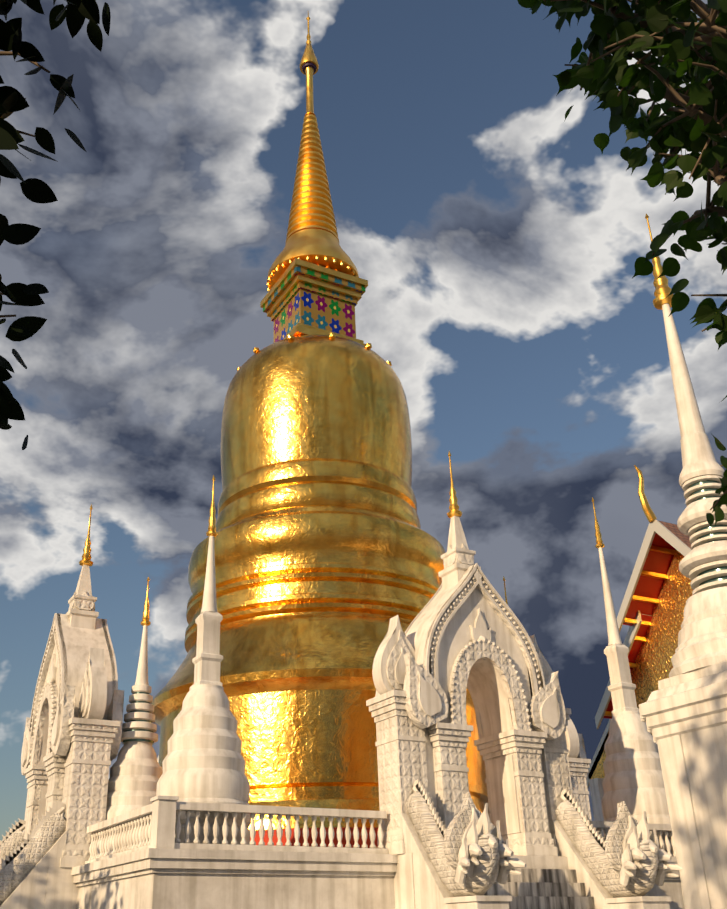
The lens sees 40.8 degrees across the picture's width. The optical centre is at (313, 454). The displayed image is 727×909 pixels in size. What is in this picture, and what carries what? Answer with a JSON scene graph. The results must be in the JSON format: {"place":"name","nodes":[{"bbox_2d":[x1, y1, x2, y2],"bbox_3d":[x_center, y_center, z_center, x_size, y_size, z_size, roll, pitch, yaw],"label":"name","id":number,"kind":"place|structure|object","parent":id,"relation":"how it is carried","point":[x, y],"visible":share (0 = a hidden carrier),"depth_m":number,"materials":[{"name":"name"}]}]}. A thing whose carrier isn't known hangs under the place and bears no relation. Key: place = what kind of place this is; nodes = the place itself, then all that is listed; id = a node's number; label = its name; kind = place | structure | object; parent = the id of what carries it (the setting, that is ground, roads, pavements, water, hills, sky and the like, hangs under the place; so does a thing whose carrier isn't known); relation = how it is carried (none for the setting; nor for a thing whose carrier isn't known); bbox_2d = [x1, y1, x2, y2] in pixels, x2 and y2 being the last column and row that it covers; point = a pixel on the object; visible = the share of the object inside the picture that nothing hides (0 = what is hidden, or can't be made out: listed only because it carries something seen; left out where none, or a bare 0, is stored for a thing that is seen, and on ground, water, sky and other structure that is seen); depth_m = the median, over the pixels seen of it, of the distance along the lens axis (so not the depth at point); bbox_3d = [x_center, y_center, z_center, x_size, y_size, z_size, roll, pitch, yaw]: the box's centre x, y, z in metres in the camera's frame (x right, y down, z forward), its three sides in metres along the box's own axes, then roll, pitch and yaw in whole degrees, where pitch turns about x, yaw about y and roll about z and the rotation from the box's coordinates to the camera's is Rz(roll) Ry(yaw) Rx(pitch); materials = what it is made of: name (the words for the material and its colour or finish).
{"place":"outdoors","nodes":[
{"label":"outdoors","id":0,"kind":"place"},
{"bbox_2d":[0,0,726,840],"label":"sky","id":1,"kind":"structure","parent":0,"point":[497,247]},
{"bbox_2d":[587,465,692,836],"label":"temple hall","id":2,"kind":"structure","parent":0,"point":[658,593],"depth_m":45.49,"materials":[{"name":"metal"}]},
{"label":"ground","id":3,"kind":"structure","parent":0,"visible":0},
{"bbox_2d":[0,0,110,449],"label":"tree","id":4,"kind":"object","parent":3,"relation":"on","point":[76,13],"visible":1,"depth_m":3.83,"materials":[{"name":"green plant"}]},
{"bbox_2d":[71,848,684,908],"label":"terrace wall","id":5,"kind":"structure","parent":3,"relation":"on","point":[154,878],"depth_m":20.33,"materials":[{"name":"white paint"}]},
{"bbox_2d":[0,800,77,908],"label":"stairs","id":6,"kind":"structure","parent":5,"relation":"attached to","point":[34,874],"depth_m":23.49,"materials":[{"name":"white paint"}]},
{"bbox_2d":[21,504,123,867],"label":"gate","id":7,"kind":"structure","parent":5,"relation":"on","point":[72,738],"depth_m":26.14,"materials":[{"name":"white paint"}]},
{"bbox_2d":[105,577,162,819],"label":"chedi","id":8,"kind":"structure","parent":5,"relation":"on","point":[136,770],"depth_m":25.73,"materials":[{"name":"white paint"}]},
{"bbox_2d":[156,475,250,844],"bbox_3d":[-2.516,4.631,23.239,2.156,9.150,2.156,12,-29,-25],"label":"small stupa","id":9,"kind":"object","parent":5,"relation":"on","point":[203,761],"visible":0.83,"depth_m":21.63,"materials":[{"name":"white paint"}]},
{"bbox_2d":[151,333,489,847],"bbox_3d":[0.173,4.540,33.242,10.880,18.170,10.880,12,-29,-25],"label":"golden stupa","id":10,"kind":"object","parent":5,"relation":"on","point":[329,561],"visible":0.71,"depth_m":29.49,"materials":[{"name":"gold metal"}]},
{"bbox_2d":[260,12,367,345],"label":"spire","id":11,"kind":"structure","parent":10,"relation":"on","point":[316,285],"depth_m":37.87,"materials":[{"name":"gold metal"}]},
{"bbox_2d":[85,795,676,863],"bbox_3d":[0.303,12.201,29.436,16.200,1.020,16.200,12,-29,-25],"label":"balustrade","id":12,"kind":"object","parent":5,"relation":"on","point":[153,825],"visible":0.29,"depth_m":21.03,"materials":[{"name":"white paint"}]},
{"bbox_2d":[366,451,572,855],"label":"gate","id":13,"kind":"structure","parent":5,"relation":"on","point":[465,630],"depth_m":23.87,"materials":[{"name":"white paint"}]},
{"bbox_2d":[394,778,681,908],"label":"stairs","id":14,"kind":"structure","parent":5,"relation":"attached to","point":[466,858],"depth_m":21.22,"materials":[{"name":"white paint"}]},
{"bbox_2d":[484,576,591,820],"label":"gate","id":15,"kind":"structure","parent":5,"relation":"on","point":[579,763],"depth_m":32.06,"materials":[{"name":"white paint"}]},
{"bbox_2d":[592,497,672,856],"bbox_3d":[9.122,6.332,29.197,2.197,11.050,2.197,12,-29,-25],"label":"small stupa","id":16,"kind":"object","parent":5,"relation":"on","point":[633,779],"visible":0.71,"depth_m":27.55,"materials":[{"name":"white paint"}]},
{"bbox_2d":[517,0,726,528],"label":"bodhi tree","id":17,"kind":"object","parent":3,"relation":"on","point":[679,41],"visible":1,"depth_m":4.47,"materials":[{"name":"green plant"}]},
{"bbox_2d":[639,214,726,908],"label":"white chedi","id":18,"kind":"structure","parent":3,"relation":"on","point":[683,712],"depth_m":22.16,"materials":[{"name":"paint"}]}
]}

